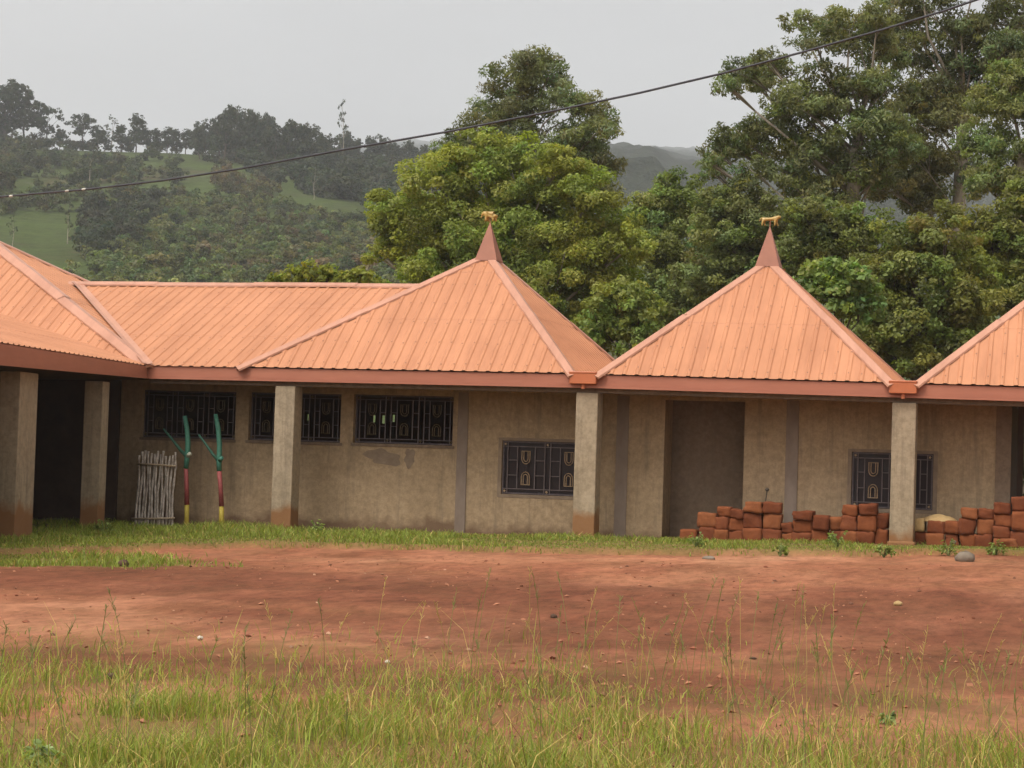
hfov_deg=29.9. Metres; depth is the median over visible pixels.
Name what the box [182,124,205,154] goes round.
hill tree
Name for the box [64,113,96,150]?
umbrella tree
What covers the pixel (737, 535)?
mud block
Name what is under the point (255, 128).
hill tree
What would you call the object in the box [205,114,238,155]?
hill tree
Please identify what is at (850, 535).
mud block
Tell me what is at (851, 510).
mud block
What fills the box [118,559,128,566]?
clod
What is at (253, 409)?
window
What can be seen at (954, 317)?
broadleaf tree
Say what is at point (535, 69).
eucalyptus
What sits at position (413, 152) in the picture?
hill tree
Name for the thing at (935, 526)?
mud block
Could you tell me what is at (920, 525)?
mud block
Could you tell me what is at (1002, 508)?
mud block
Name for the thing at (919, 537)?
mud block
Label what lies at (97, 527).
leafy weed
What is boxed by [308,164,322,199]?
slender tree
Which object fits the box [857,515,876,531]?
mud block
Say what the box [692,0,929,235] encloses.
eucalyptus
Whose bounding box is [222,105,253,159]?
hill tree
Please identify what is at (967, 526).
mud block
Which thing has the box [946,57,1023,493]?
eucalyptus
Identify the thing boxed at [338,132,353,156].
hill tree
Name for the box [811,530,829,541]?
mud block
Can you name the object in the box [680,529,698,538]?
mud block
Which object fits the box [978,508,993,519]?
mud block
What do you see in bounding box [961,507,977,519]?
mud block
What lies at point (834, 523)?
mud block
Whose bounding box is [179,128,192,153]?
hill tree
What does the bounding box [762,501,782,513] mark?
mud block
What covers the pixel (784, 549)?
leafy weed
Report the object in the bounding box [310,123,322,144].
hill tree
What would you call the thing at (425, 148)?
hill tree
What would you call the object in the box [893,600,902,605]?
stone
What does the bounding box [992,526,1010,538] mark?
mud block
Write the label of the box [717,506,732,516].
mud block
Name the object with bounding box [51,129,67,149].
hill tree
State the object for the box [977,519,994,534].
mud block
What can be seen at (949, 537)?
mud block
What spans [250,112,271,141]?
hill tree
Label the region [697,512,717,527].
mud block
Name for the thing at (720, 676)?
pebbles
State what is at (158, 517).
stick gate
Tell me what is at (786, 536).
mud block
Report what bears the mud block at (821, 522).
on the mud block at (818, 534)
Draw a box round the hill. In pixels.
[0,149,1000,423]
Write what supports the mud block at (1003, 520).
on the mud block at (999, 532)
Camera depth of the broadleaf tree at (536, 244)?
61.39 m
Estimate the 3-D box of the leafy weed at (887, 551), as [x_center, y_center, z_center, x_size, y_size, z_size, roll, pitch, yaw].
[5.833,2.598,30.000,0.379,0.244,0.372,1,-2,17]
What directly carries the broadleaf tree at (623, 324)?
on the ground at (984, 599)
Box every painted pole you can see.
[163,416,191,523]
[198,414,223,523]
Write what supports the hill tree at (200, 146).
on the hill
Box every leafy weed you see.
[92,518,115,531]
[308,519,327,531]
[685,532,707,546]
[771,543,789,556]
[825,530,847,546]
[873,543,896,557]
[935,539,959,555]
[985,539,1007,554]
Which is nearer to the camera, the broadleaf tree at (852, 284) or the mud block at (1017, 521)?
the mud block at (1017, 521)
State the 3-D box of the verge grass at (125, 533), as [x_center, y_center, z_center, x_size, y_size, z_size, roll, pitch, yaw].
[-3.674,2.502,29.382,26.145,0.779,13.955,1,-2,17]
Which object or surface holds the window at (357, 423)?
in the pavilion building
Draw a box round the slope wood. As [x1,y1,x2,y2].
[61,157,409,283]
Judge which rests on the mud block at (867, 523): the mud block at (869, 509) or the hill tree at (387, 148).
the mud block at (869, 509)
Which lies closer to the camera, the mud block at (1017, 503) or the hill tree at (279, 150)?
the mud block at (1017, 503)
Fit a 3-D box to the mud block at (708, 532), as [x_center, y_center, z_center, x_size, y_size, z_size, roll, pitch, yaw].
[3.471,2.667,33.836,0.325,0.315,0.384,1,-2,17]
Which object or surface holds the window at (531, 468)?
in the pavilion building
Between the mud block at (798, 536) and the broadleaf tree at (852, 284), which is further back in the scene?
the broadleaf tree at (852, 284)
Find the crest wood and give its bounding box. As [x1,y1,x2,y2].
[193,140,489,205]
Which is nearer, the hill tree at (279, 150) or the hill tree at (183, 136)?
the hill tree at (279, 150)
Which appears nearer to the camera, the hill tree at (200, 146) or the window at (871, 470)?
the window at (871, 470)
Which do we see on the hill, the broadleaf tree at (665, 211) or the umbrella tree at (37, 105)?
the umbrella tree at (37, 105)
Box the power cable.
[0,0,977,197]
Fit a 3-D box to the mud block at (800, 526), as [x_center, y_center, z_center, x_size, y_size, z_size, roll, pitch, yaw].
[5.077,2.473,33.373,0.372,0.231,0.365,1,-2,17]
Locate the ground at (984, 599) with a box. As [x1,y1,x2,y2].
[0,530,1023,767]
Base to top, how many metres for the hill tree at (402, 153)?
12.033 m
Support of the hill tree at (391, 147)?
on the hill
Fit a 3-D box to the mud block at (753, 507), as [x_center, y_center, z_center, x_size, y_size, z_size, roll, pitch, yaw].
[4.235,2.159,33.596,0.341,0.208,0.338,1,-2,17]
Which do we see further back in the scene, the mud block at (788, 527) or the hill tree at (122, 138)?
the hill tree at (122, 138)
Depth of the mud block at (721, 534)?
33.60 m
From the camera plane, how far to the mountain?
1028.33 m
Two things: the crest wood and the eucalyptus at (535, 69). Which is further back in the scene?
the crest wood
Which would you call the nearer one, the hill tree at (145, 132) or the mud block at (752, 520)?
the mud block at (752, 520)
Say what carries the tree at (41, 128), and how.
on the hill
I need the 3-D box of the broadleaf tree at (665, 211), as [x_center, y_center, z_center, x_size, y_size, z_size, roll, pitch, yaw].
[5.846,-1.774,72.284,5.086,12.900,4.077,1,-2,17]
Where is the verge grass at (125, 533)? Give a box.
[0,517,1023,569]
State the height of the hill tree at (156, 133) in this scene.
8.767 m
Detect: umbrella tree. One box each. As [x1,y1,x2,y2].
[6,94,47,138]
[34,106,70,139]
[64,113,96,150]
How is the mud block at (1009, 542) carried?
on the ground at (984, 599)
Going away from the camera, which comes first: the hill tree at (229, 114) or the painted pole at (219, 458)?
the painted pole at (219, 458)
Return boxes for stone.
[702,556,714,559]
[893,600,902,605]
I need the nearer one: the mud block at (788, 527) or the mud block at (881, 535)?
the mud block at (881, 535)
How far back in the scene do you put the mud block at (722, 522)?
33.63 m
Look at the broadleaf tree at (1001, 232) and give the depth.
54.98 m
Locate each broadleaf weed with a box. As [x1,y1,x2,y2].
[21,739,64,767]
[877,710,898,724]
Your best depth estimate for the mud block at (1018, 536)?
31.99 m
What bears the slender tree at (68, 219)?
on the hill
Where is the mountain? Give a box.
[360,139,1015,295]
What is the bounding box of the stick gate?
[131,450,176,525]
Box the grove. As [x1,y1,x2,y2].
[0,130,191,258]
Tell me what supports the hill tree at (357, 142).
on the hill
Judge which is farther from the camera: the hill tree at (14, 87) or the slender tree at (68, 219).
the hill tree at (14, 87)
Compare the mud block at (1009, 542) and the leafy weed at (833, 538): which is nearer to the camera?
the leafy weed at (833, 538)
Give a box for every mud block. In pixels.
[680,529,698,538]
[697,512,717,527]
[698,527,714,539]
[713,529,728,539]
[715,516,729,529]
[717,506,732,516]
[728,518,742,530]
[728,530,743,540]
[729,508,743,519]
[743,501,763,513]
[743,512,763,528]
[743,528,762,540]
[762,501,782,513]
[762,529,782,541]
[763,513,782,529]
[781,522,793,532]
[781,533,791,540]
[791,532,811,541]
[792,510,815,520]
[793,520,812,532]
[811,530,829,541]
[813,515,830,530]
[829,516,841,530]
[829,530,840,542]
[840,515,857,531]
[840,531,856,541]
[841,504,859,516]
[856,531,874,543]
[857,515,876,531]
[859,503,878,515]
[873,528,888,543]
[876,513,889,529]
[915,518,926,531]
[915,531,927,544]
[925,533,944,545]
[927,520,945,533]
[944,534,960,545]
[945,520,958,533]
[958,518,976,534]
[959,533,976,545]
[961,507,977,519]
[975,534,992,546]
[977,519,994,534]
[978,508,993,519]
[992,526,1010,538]
[993,502,1010,514]
[994,514,1011,527]
[998,538,1017,547]
[1010,531,1023,547]
[1011,496,1023,511]
[1011,511,1023,531]
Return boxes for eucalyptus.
[426,42,627,215]
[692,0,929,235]
[857,0,1023,249]
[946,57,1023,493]
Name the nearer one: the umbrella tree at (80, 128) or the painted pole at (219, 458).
the painted pole at (219, 458)
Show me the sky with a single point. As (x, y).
(400, 69)
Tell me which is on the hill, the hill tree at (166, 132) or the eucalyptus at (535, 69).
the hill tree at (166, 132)
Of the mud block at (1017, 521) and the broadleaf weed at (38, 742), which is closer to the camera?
the broadleaf weed at (38, 742)
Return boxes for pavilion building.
[0,211,1023,545]
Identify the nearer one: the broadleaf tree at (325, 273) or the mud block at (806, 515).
the mud block at (806, 515)
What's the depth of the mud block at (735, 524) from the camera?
33.59 m
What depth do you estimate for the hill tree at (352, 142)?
634.04 m
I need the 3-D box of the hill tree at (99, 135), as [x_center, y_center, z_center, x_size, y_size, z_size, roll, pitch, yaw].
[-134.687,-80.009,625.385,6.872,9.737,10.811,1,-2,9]
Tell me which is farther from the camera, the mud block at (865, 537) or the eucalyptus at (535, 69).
the eucalyptus at (535, 69)
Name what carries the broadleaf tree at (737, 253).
on the ground at (984, 599)
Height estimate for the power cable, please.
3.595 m
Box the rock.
[954,550,974,561]
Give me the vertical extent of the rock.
0.233 m
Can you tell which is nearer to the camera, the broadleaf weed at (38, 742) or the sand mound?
the broadleaf weed at (38, 742)
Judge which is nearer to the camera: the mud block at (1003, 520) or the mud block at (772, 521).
the mud block at (1003, 520)
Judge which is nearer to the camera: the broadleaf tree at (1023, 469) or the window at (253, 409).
the window at (253, 409)
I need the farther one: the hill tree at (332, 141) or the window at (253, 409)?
the hill tree at (332, 141)
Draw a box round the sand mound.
[923,514,956,521]
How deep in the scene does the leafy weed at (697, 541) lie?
30.68 m
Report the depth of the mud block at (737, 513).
33.57 m
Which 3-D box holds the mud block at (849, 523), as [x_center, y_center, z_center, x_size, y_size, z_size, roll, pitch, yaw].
[5.816,2.400,33.089,0.298,0.286,0.376,1,-2,17]
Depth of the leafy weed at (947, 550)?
30.20 m
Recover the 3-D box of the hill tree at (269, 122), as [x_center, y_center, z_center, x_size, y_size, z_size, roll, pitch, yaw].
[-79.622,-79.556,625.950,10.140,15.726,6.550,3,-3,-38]
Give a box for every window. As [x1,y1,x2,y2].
[143,390,235,439]
[250,392,340,442]
[355,395,453,445]
[497,437,574,499]
[847,449,937,513]
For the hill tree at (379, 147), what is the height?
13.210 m
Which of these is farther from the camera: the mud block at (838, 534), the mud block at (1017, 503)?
the mud block at (838, 534)
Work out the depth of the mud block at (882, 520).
32.88 m
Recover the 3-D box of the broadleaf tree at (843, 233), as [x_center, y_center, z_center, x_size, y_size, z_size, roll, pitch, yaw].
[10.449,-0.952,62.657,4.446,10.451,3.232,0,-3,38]
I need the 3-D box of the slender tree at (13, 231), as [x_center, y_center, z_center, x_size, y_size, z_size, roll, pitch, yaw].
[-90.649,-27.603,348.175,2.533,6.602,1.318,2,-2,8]
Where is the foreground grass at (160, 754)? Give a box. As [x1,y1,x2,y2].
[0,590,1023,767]
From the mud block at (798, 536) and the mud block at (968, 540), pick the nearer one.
the mud block at (968, 540)
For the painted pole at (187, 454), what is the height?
2.390 m
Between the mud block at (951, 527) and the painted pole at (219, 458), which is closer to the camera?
the mud block at (951, 527)
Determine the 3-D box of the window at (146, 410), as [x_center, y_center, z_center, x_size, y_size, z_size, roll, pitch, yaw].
[-6.304,0.605,37.692,2.016,0.926,0.101,1,-2,17]
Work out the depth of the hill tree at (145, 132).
628.31 m
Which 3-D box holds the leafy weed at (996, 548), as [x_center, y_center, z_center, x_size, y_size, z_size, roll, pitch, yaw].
[7.639,2.587,30.430,0.312,0.260,0.355,3,-2,-27]
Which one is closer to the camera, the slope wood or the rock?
the rock
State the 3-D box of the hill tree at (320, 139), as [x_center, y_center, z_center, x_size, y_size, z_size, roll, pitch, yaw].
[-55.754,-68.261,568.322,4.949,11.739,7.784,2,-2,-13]
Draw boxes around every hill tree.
[0,79,49,138]
[0,87,18,133]
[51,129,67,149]
[89,125,110,150]
[111,124,129,151]
[126,113,146,151]
[132,127,154,149]
[143,128,165,150]
[160,126,179,152]
[162,129,186,153]
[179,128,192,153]
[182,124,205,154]
[187,121,207,158]
[189,118,219,156]
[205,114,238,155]
[209,104,250,159]
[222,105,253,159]
[241,109,274,153]
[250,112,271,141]
[257,123,291,159]
[263,116,281,145]
[273,118,306,157]
[291,123,325,158]
[292,124,317,156]
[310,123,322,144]
[316,134,331,157]
[322,133,343,161]
[337,138,355,155]
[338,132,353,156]
[351,138,362,159]
[363,135,378,159]
[368,134,385,154]
[380,137,392,158]
[386,142,396,157]
[388,142,400,157]
[400,141,414,161]
[403,140,422,162]
[417,144,429,165]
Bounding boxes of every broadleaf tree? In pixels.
[263,258,390,282]
[360,125,658,325]
[570,274,667,357]
[618,165,734,325]
[666,175,809,297]
[774,194,904,320]
[792,255,889,330]
[840,199,1012,380]
[949,177,1023,322]
[1023,452,1023,495]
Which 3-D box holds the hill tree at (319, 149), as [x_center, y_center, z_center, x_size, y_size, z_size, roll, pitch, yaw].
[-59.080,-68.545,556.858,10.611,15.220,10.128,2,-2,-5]
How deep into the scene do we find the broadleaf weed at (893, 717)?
11.77 m
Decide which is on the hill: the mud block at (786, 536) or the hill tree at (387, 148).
the hill tree at (387, 148)
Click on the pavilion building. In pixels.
(512, 401)
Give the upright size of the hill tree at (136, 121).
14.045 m
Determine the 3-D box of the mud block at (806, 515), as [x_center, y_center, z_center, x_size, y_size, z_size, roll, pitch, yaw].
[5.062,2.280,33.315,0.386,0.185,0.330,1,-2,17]
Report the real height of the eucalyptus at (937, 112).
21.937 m
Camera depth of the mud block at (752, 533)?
33.41 m
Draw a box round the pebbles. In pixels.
[0,555,1023,767]
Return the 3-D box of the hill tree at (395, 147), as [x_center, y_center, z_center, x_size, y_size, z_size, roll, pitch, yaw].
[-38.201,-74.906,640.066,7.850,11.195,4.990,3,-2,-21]
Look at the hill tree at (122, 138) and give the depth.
626.04 m
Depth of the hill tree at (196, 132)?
613.62 m
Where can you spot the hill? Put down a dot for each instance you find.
(42, 235)
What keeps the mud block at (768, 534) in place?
on the ground at (984, 599)
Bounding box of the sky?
[0,0,1023,155]
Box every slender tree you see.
[7,214,17,245]
[65,201,73,243]
[86,143,99,180]
[104,114,118,151]
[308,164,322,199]
[337,99,348,153]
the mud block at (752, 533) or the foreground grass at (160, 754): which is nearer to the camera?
the foreground grass at (160, 754)
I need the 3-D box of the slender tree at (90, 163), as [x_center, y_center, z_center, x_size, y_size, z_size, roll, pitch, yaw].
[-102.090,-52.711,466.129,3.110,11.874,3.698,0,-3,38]
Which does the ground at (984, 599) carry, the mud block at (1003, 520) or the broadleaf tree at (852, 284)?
the broadleaf tree at (852, 284)
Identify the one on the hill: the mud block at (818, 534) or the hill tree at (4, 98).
the hill tree at (4, 98)
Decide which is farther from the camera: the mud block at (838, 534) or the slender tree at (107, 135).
the slender tree at (107, 135)
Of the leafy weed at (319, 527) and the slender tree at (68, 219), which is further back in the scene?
the slender tree at (68, 219)
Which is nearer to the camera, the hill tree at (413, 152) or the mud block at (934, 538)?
the mud block at (934, 538)
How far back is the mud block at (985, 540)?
32.34 m
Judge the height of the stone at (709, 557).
0.074 m
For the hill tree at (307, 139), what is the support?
on the hill
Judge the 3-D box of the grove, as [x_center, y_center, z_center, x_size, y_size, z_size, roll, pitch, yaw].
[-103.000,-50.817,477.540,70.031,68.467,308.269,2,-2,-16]
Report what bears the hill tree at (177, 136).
on the hill
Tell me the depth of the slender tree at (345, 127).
623.34 m
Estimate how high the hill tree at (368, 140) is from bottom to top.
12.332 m
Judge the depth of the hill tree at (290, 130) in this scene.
553.58 m

